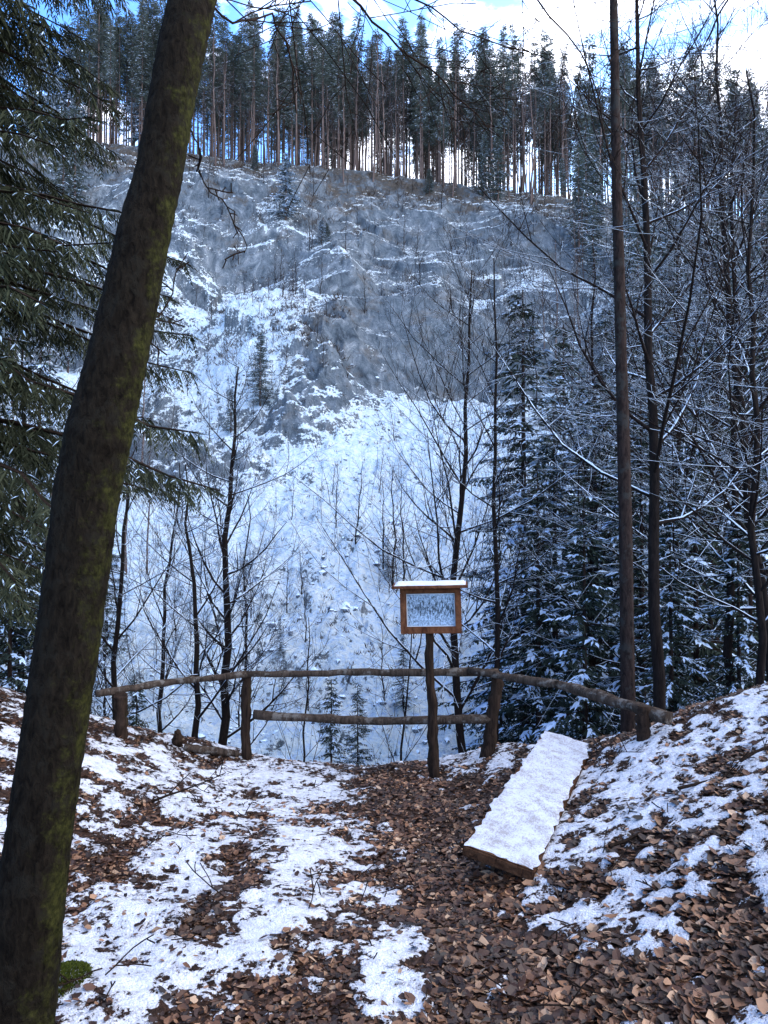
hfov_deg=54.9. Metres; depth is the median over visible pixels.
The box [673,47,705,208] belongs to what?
spruce tree
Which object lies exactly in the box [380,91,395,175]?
spruce tree
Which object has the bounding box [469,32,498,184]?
spruce tree
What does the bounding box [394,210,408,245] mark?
sapling
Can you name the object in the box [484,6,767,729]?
bare tree
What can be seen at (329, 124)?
pine tree
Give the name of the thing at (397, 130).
pine tree
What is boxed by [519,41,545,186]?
spruce tree
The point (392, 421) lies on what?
sapling
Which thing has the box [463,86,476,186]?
spruce tree
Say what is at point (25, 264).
spruce tree
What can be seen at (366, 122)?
spruce tree
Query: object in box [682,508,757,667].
bare tree
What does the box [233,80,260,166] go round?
spruce tree
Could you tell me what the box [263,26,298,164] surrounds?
spruce tree
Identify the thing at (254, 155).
spruce tree
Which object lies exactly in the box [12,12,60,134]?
spruce tree
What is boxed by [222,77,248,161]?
spruce tree
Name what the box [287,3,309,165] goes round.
spruce tree
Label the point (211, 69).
spruce tree
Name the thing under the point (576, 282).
bare tree
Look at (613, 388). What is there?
spruce tree
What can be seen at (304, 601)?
sapling
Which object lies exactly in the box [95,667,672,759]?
wooden fence
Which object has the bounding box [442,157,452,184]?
sapling
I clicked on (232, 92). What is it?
spruce tree
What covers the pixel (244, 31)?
spruce tree
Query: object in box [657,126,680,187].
bare tree
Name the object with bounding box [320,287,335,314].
sapling
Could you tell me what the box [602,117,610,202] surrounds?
bare tree
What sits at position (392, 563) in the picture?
sapling
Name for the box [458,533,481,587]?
sapling
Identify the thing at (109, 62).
spruce tree
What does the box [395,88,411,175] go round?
spruce tree
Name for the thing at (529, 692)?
spruce tree
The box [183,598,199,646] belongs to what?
sapling
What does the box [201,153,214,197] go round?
sapling
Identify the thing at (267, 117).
spruce tree
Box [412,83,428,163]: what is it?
spruce tree
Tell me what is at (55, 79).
spruce tree
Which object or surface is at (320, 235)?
spruce tree
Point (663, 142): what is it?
spruce tree
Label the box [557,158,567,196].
spruce tree
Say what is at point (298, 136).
pine tree
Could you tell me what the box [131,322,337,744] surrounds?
bare tree
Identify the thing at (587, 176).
spruce tree
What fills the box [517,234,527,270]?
sapling
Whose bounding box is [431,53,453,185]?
spruce tree
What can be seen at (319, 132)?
pine tree
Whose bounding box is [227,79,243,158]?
bare tree
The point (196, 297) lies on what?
sapling
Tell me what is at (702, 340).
spruce tree
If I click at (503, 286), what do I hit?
sapling
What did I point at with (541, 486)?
spruce tree
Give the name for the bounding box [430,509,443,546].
sapling
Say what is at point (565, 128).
spruce tree
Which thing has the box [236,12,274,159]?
spruce tree
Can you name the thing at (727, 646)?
bare tree
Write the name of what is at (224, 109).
spruce tree
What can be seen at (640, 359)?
spruce tree
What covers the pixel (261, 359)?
spruce tree
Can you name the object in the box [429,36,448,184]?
spruce tree
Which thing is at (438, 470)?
sapling
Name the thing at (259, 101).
spruce tree
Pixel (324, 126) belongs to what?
pine tree
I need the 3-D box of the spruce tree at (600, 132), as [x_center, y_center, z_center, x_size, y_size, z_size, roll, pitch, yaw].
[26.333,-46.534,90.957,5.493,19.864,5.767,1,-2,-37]
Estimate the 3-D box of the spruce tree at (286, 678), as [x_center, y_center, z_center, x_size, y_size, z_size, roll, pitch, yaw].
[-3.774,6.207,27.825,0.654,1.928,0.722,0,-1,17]
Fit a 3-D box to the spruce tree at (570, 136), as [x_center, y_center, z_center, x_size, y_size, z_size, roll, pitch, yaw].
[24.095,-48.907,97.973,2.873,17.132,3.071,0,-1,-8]
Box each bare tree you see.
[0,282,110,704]
[0,394,53,563]
[1,504,128,699]
[11,330,35,466]
[14,590,155,724]
[29,336,76,494]
[32,360,276,737]
[48,497,132,600]
[92,556,180,732]
[99,428,268,732]
[108,440,342,738]
[123,393,165,574]
[127,469,325,748]
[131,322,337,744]
[134,427,160,574]
[140,347,162,461]
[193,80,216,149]
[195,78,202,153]
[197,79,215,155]
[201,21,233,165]
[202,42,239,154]
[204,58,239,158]
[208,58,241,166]
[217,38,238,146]
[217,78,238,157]
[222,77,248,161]
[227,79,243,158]
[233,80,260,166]
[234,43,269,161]
[240,211,642,753]
[242,81,262,158]
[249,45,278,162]
[251,594,347,761]
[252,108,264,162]
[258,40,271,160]
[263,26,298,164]
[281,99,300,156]
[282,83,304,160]
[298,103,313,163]
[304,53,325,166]
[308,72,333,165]
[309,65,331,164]
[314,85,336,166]
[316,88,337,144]
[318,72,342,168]
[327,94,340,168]
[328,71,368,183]
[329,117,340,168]
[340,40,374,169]
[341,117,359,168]
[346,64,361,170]
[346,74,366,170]
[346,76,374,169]
[351,612,439,763]
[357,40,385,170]
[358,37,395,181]
[360,64,374,168]
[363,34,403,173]
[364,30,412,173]
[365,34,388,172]
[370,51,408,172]
[378,194,607,743]
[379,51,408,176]
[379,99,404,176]
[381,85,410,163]
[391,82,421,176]
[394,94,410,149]
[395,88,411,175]
[409,118,419,177]
[431,0,767,721]
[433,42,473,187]
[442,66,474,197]
[442,193,713,718]
[445,143,450,182]
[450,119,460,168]
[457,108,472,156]
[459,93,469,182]
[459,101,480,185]
[459,114,475,185]
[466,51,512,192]
[468,4,767,685]
[473,0,767,690]
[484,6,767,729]
[494,3,767,693]
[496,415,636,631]
[497,122,519,202]
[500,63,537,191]
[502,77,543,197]
[509,124,520,165]
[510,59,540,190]
[510,118,519,192]
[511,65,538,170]
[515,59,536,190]
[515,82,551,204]
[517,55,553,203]
[517,126,533,182]
[531,238,569,396]
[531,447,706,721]
[536,78,558,189]
[536,251,554,349]
[537,148,543,192]
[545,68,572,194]
[546,106,571,194]
[546,287,597,455]
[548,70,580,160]
[549,441,639,634]
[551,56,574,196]
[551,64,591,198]
[555,0,767,681]
[557,210,601,340]
[558,444,647,595]
[559,121,573,198]
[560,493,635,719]
[567,188,595,278]
[576,308,613,425]
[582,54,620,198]
[601,127,610,201]
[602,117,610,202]
[609,452,689,628]
[610,0,635,732]
[611,158,628,244]
[621,123,631,178]
[628,82,673,202]
[647,112,668,198]
[654,99,680,206]
[656,267,729,362]
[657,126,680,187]
[661,119,688,207]
[664,93,705,209]
[665,128,692,205]
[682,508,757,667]
[702,89,717,203]
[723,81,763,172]
[730,91,749,214]
[736,98,749,215]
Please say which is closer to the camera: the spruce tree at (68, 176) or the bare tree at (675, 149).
the spruce tree at (68, 176)
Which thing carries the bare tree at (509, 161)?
on the hillside
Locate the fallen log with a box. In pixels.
[183,743,238,756]
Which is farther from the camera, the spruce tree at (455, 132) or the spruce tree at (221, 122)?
the spruce tree at (221, 122)
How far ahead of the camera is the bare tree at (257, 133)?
102.16 m
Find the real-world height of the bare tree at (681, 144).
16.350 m
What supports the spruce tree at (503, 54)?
on the hillside
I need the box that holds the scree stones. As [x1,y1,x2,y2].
[133,330,608,760]
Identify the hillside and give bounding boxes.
[0,134,767,765]
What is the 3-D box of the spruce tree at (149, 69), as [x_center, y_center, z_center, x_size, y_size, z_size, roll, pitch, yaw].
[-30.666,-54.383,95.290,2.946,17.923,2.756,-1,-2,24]
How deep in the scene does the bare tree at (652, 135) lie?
92.86 m
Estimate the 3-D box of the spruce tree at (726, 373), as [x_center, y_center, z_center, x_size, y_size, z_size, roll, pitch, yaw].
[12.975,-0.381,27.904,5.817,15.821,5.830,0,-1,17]
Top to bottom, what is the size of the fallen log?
0.175 m
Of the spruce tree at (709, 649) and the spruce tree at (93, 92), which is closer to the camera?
the spruce tree at (709, 649)
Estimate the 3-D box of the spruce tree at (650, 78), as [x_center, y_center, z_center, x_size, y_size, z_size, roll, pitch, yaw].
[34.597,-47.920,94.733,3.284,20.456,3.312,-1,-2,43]
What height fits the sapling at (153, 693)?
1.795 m
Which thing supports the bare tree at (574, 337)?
on the hillside
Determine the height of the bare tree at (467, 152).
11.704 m
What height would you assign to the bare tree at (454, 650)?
16.344 m
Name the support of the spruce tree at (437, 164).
on the hillside
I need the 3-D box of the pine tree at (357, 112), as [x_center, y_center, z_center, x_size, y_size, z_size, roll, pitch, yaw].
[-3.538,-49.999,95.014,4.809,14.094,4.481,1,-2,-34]
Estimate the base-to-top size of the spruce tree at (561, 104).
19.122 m
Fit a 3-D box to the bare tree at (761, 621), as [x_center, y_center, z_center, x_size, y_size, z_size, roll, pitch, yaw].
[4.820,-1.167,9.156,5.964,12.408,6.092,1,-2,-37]
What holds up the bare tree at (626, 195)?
on the hillside
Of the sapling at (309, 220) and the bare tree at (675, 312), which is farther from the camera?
the sapling at (309, 220)
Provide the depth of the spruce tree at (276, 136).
102.50 m
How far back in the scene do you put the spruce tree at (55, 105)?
96.97 m
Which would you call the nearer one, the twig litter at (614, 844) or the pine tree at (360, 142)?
the twig litter at (614, 844)
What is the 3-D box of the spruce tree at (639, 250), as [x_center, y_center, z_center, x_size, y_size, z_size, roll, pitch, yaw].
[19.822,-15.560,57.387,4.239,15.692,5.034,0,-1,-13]
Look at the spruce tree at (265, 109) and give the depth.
96.29 m
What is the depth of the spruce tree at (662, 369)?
49.05 m
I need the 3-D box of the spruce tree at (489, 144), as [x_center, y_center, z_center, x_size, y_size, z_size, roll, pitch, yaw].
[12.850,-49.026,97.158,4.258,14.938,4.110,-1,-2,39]
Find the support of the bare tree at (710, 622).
on the hillside
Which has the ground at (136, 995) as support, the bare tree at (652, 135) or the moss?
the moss
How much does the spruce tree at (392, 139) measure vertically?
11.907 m
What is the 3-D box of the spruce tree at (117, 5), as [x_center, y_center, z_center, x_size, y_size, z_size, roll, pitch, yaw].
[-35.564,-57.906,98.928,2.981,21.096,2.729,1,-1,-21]
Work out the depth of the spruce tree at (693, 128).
91.68 m
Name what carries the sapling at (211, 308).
on the hillside
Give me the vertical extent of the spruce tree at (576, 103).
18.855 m
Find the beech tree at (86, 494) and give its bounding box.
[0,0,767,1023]
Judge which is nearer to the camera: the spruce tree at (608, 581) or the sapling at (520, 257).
the spruce tree at (608, 581)
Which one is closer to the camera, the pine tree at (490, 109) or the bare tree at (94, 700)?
the bare tree at (94, 700)
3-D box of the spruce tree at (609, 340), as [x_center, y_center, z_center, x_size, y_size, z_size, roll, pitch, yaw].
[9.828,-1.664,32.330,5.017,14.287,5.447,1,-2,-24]
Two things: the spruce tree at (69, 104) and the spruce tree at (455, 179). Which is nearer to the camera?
the spruce tree at (455, 179)
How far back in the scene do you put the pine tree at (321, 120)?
97.32 m
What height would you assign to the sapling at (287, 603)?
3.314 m
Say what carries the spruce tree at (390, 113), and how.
on the hillside
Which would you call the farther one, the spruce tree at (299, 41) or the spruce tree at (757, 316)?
the spruce tree at (299, 41)
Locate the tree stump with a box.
[171,729,183,746]
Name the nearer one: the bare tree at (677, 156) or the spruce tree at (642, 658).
the spruce tree at (642, 658)
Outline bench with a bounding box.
[462,731,588,879]
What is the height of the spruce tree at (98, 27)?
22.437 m
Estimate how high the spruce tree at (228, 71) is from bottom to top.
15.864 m
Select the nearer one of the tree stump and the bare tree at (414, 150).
the tree stump
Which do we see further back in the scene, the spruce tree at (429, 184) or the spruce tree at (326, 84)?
the spruce tree at (326, 84)
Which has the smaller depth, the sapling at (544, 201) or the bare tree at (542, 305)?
the bare tree at (542, 305)
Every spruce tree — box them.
[0,0,227,650]
[0,57,19,129]
[0,233,31,362]
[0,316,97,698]
[0,337,120,702]
[0,501,40,693]
[5,537,45,693]
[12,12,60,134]
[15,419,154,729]
[23,32,63,132]
[46,42,66,131]
[46,108,82,209]
[50,25,93,139]
[56,289,78,372]
[59,103,92,203]
[64,47,91,141]
[79,0,123,142]
[85,5,109,142]
[85,42,97,138]
[93,41,109,124]
[96,16,112,142]
[99,19,118,145]
[99,534,135,657]
[110,1,123,143]
[118,16,134,145]
[119,41,154,145]
[121,58,130,144]
[122,94,140,140]
[123,12,138,145]
[125,1,154,132]
[127,22,150,141]
[127,679,152,728]
[128,0,154,120]
[128,27,152,118]
[138,386,150,413]
[141,24,151,107]
[143,0,161,54]
[145,51,154,94]
[189,66,207,152]
[192,81,201,153]
[192,82,202,153]
[195,66,204,154]
[200,55,220,156]
[202,26,219,133]
[206,65,220,157]
[207,53,234,158]
[207,63,217,156]
[214,15,229,158]
[219,47,239,158]
[220,390,239,432]
[234,109,259,162]
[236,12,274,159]
[237,1,260,162]
[237,10,274,143]
[241,332,278,405]
[249,145,260,170]
[260,65,278,147]
[264,25,287,148]
[268,153,301,220]
[272,86,282,162]
[274,617,287,655]
[275,651,291,696]
[278,42,304,163]
[280,74,293,149]
[282,23,307,151]
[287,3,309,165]
[290,55,313,164]
[297,12,330,165]
[298,27,306,164]
[304,104,326,165]
[306,57,321,165]
[310,21,328,160]
[310,33,334,168]
[314,220,330,243]
[315,678,354,764]
[319,11,339,168]
[321,16,355,168]
[321,38,339,168]
[324,223,330,241]
[329,62,349,165]
[329,119,345,165]
[340,45,363,169]
[340,96,342,168]
[342,118,358,160]
[342,683,380,765]
[351,95,359,164]
[354,117,365,168]
[358,91,370,165]
[360,44,383,170]
[362,40,376,170]
[366,34,380,160]
[373,64,382,168]
[374,46,401,175]
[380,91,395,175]
[381,53,415,175]
[381,539,391,577]
[388,15,415,175]
[389,50,407,176]
[390,634,416,709]
[407,22,434,178]
[411,13,431,178]
[411,72,434,172]
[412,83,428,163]
[423,66,437,168]
[423,168,434,194]
[426,73,448,182]
[427,118,445,180]
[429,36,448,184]
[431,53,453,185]
[434,149,437,181]
[435,290,617,750]
[437,56,456,182]
[445,55,464,182]
[453,498,544,748]
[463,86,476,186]
[464,26,496,169]
[466,49,493,171]
[468,326,614,737]
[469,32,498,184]
[469,117,490,186]
[474,89,492,167]
[475,131,491,196]
[479,462,605,744]
[480,402,613,730]
[486,23,520,190]
[486,122,508,200]
[488,42,496,181]
[493,96,508,187]
[500,22,523,189]
[505,93,514,177]
[506,370,667,737]
[513,42,529,189]
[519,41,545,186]
[527,69,543,192]
[528,494,648,739]
[529,113,540,192]
[532,28,558,195]
[533,88,544,193]
[535,54,553,178]
[535,85,557,181]
[536,78,542,194]
[540,33,559,194]
[548,90,554,193]
[553,47,578,197]
[557,100,575,185]
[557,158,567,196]
[558,86,576,198]
[558,142,594,261]
[558,355,602,501]
[563,341,703,710]
[567,310,660,605]
[567,374,590,501]
[568,111,608,233]
[569,77,582,172]
[574,80,601,195]
[574,304,703,544]
[575,404,710,739]
[582,145,610,238]
[582,202,604,282]
[595,104,610,194]
[603,299,701,547]
[604,51,633,203]
[604,214,662,388]
[605,144,634,235]
[605,233,627,296]
[608,39,635,199]
[610,349,766,715]
[614,325,724,719]
[618,479,722,733]
[619,256,726,627]
[619,433,757,710]
[622,136,668,289]
[623,71,646,201]
[626,64,645,189]
[627,109,650,202]
[629,240,671,372]
[631,334,667,508]
[643,60,666,183]
[650,187,676,310]
[651,115,671,191]
[653,333,671,448]
[656,216,675,314]
[663,295,762,668]
[664,172,685,251]
[669,101,681,183]
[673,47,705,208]
[676,154,708,260]
[681,342,767,678]
[684,75,707,185]
[687,50,708,164]
[688,99,703,188]
[690,306,711,419]
[692,292,729,466]
[692,404,767,692]
[694,193,747,371]
[695,506,766,699]
[702,257,767,680]
[703,111,719,201]
[705,301,760,524]
[713,66,727,174]
[724,80,739,214]
[729,66,763,206]
[730,89,747,173]
[736,90,762,214]
[739,124,767,277]
[740,247,767,405]
[742,80,764,217]
[743,271,767,381]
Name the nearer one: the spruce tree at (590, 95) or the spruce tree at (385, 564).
the spruce tree at (385, 564)
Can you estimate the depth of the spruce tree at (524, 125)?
93.93 m
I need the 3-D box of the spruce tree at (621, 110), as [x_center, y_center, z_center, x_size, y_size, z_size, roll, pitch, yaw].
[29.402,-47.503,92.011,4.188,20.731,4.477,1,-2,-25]
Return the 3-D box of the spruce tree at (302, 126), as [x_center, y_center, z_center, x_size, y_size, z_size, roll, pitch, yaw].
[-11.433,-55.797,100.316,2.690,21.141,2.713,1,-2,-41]
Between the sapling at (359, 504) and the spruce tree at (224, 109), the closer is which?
the sapling at (359, 504)
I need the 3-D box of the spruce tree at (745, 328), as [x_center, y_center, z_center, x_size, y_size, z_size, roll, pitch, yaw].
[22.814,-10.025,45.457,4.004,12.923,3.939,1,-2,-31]
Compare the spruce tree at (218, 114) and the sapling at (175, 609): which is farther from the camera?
the spruce tree at (218, 114)
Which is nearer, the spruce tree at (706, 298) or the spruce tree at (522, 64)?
the spruce tree at (706, 298)
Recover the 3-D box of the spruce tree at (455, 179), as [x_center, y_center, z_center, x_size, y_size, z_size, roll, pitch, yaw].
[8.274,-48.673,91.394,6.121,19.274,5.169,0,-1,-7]
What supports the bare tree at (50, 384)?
on the hillside
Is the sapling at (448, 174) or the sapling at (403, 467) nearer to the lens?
the sapling at (403, 467)
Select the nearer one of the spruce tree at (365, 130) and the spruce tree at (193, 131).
the spruce tree at (193, 131)
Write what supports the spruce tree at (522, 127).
on the hillside
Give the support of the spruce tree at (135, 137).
on the hillside
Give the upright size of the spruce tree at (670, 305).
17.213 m
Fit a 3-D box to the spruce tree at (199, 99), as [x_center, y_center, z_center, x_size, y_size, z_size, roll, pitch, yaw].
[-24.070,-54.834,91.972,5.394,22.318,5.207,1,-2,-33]
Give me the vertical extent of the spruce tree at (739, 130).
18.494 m
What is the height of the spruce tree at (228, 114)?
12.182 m
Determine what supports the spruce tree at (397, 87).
on the hillside
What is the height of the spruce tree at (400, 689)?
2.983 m
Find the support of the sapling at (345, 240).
on the hillside
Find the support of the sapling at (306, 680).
on the hillside
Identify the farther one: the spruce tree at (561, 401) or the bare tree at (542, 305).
the bare tree at (542, 305)
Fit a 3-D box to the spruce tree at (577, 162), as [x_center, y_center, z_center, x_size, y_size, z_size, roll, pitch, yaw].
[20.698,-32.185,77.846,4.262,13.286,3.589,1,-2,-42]
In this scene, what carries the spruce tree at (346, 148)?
on the hillside
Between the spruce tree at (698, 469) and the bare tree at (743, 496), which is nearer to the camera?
the bare tree at (743, 496)
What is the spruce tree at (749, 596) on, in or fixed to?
on the hillside
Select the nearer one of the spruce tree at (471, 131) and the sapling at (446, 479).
the sapling at (446, 479)
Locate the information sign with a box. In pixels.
[392,580,466,778]
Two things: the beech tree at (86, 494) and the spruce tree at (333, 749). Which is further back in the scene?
the spruce tree at (333, 749)
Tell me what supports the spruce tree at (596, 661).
on the hillside
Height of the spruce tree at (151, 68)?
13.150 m
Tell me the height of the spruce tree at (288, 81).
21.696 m
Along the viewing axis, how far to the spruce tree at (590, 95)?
94.58 m
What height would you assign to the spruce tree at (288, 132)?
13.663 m
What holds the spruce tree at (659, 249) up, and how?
on the hillside
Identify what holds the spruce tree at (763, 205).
on the hillside
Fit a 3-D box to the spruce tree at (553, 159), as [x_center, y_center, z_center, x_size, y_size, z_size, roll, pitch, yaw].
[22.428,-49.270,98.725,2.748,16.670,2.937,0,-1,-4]
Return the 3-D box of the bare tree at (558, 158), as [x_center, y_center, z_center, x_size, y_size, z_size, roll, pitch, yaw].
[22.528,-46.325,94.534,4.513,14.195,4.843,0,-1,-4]
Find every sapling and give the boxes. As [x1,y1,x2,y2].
[148,671,157,711]
[149,576,184,640]
[149,618,161,664]
[166,395,180,428]
[175,523,205,575]
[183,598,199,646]
[186,537,213,603]
[190,282,204,307]
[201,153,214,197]
[202,394,218,439]
[207,289,215,317]
[234,234,242,264]
[236,553,271,617]
[248,275,260,302]
[255,156,267,182]
[268,250,280,284]
[275,552,294,613]
[276,245,284,281]
[277,262,296,294]
[284,282,296,309]
[285,473,298,520]
[286,249,306,294]
[286,634,319,710]
[291,541,313,594]
[291,572,318,641]
[305,208,323,250]
[306,209,317,248]
[307,161,316,192]
[311,457,349,527]
[313,248,336,294]
[313,309,322,341]
[313,333,330,367]
[317,130,328,164]
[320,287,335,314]
[326,461,341,494]
[340,214,348,250]
[340,456,378,544]
[352,612,400,700]
[356,267,376,313]
[360,471,401,569]
[373,457,430,585]
[373,552,384,591]
[374,441,385,491]
[382,546,402,593]
[383,473,446,589]
[384,540,413,592]
[386,404,401,440]
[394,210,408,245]
[394,449,407,477]
[410,245,428,283]
[412,218,429,256]
[428,446,445,491]
[430,451,450,498]
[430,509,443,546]
[434,173,452,208]
[439,448,454,499]
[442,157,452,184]
[443,275,458,314]
[458,210,472,249]
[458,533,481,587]
[464,278,477,322]
[469,443,478,472]
[496,267,507,303]
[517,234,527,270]
[537,189,548,214]
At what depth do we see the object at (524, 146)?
90.55 m
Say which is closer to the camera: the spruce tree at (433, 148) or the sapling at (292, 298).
the sapling at (292, 298)
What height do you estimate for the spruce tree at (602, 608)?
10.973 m
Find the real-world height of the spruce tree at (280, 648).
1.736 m
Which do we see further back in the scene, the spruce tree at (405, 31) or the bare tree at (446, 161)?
the bare tree at (446, 161)
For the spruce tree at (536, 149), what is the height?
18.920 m
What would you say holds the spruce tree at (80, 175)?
on the hillside
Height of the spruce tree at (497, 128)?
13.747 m
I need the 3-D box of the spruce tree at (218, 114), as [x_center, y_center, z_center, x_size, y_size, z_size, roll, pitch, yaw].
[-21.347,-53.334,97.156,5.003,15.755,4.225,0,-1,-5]
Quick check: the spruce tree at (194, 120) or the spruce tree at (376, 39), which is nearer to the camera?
the spruce tree at (194, 120)
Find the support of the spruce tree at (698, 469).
on the hillside
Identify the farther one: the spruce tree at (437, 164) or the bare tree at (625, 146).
the spruce tree at (437, 164)
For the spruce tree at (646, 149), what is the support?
on the hillside
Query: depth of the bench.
4.28 m
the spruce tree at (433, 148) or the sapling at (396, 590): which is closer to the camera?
the sapling at (396, 590)
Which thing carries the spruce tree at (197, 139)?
on the hillside
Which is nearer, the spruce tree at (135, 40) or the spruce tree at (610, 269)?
the spruce tree at (610, 269)
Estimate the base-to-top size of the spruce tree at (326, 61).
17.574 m
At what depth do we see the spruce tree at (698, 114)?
92.03 m
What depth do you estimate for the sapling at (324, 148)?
90.74 m
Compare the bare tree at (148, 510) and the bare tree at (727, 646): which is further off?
the bare tree at (148, 510)
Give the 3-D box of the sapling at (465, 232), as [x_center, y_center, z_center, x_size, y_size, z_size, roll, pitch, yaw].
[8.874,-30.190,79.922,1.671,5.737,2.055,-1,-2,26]
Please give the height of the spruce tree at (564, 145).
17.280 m
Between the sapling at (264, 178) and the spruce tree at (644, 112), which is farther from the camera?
the spruce tree at (644, 112)
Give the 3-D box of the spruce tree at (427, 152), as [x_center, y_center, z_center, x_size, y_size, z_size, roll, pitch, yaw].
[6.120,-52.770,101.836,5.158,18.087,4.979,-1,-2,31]
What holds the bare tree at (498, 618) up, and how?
on the hillside
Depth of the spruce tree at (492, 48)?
99.81 m
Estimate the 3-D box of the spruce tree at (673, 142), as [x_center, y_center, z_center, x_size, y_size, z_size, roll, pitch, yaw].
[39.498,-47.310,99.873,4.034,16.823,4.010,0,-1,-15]
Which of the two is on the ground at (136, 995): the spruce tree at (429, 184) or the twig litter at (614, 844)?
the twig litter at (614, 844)
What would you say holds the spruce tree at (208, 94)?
on the hillside
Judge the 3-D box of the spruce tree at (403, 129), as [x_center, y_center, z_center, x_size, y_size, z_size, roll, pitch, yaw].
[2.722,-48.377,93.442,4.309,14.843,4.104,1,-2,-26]
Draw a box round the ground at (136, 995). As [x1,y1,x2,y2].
[0,683,767,1023]
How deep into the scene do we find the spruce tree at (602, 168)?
96.23 m
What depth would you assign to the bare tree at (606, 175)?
98.60 m
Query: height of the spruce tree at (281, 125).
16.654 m
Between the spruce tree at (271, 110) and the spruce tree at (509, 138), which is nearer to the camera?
the spruce tree at (271, 110)
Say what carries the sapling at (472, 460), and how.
on the hillside
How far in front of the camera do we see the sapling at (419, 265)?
73.48 m
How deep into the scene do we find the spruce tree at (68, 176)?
80.89 m
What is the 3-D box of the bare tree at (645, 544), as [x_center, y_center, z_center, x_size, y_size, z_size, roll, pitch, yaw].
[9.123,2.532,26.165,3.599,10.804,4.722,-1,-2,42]
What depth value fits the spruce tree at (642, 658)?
14.93 m
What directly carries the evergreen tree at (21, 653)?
on the hillside
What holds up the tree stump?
on the ground at (136, 995)
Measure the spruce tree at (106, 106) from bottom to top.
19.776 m
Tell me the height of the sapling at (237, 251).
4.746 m
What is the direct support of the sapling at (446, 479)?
on the hillside
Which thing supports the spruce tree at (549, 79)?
on the hillside
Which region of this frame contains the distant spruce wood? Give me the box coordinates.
[64,0,767,217]
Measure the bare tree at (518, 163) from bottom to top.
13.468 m
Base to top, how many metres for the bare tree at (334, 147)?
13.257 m
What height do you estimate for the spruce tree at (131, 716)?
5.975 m
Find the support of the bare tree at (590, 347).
on the hillside
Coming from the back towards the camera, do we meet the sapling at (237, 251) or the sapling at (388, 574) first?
the sapling at (237, 251)
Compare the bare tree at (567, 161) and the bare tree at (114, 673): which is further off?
the bare tree at (567, 161)
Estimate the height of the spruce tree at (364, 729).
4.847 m
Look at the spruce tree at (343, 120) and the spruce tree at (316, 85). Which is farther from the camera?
the spruce tree at (316, 85)
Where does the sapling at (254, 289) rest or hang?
on the hillside
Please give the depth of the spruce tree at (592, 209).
73.44 m
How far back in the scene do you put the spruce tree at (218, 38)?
102.93 m
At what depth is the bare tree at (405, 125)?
100.10 m
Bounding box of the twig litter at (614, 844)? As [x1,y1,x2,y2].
[0,682,767,1015]
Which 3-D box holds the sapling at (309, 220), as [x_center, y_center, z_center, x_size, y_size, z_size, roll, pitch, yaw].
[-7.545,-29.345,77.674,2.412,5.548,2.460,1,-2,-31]
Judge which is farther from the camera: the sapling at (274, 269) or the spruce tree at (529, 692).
the sapling at (274, 269)
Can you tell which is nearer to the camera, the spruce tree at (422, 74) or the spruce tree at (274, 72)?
the spruce tree at (422, 74)
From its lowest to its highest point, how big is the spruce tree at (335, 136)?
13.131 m
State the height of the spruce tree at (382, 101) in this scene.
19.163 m
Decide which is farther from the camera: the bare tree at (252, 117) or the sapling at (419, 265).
the bare tree at (252, 117)
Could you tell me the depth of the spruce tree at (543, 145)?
98.82 m
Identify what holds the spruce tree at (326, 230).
on the hillside
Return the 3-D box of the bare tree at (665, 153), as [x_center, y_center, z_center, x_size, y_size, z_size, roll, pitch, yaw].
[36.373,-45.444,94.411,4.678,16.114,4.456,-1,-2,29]
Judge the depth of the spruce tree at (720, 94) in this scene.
95.46 m
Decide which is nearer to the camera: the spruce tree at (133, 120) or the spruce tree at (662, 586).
the spruce tree at (662, 586)
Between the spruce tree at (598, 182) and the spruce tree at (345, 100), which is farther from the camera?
the spruce tree at (345, 100)
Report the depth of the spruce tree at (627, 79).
91.06 m
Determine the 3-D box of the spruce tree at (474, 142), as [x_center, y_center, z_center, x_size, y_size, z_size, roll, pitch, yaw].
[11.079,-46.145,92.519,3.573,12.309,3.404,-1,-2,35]
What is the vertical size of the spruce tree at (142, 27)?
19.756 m
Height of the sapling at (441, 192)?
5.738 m
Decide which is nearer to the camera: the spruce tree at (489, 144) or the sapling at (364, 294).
the sapling at (364, 294)
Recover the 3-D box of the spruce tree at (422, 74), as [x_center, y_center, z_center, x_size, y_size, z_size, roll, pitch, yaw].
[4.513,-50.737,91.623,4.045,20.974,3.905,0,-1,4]
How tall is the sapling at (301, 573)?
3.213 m
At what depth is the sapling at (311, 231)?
77.59 m
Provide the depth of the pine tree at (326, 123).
92.83 m
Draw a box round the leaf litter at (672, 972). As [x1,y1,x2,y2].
[0,682,767,1023]
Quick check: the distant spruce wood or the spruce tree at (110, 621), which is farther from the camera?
the distant spruce wood
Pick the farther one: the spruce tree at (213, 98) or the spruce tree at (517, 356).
the spruce tree at (213, 98)
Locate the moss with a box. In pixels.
[58,959,92,997]
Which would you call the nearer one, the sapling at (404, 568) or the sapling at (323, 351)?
the sapling at (404, 568)
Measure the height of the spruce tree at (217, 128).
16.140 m
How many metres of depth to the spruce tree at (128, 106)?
101.59 m
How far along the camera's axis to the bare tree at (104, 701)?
23.18 m
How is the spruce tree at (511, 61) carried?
on the hillside
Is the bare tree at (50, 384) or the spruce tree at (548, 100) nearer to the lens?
the bare tree at (50, 384)
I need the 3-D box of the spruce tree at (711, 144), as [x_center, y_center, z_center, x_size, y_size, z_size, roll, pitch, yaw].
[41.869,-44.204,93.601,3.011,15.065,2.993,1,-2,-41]
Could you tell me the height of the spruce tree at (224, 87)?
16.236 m
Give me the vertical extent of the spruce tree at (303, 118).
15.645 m
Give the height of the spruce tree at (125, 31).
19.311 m
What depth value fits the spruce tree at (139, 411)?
55.73 m
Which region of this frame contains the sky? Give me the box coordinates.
[0,0,767,215]

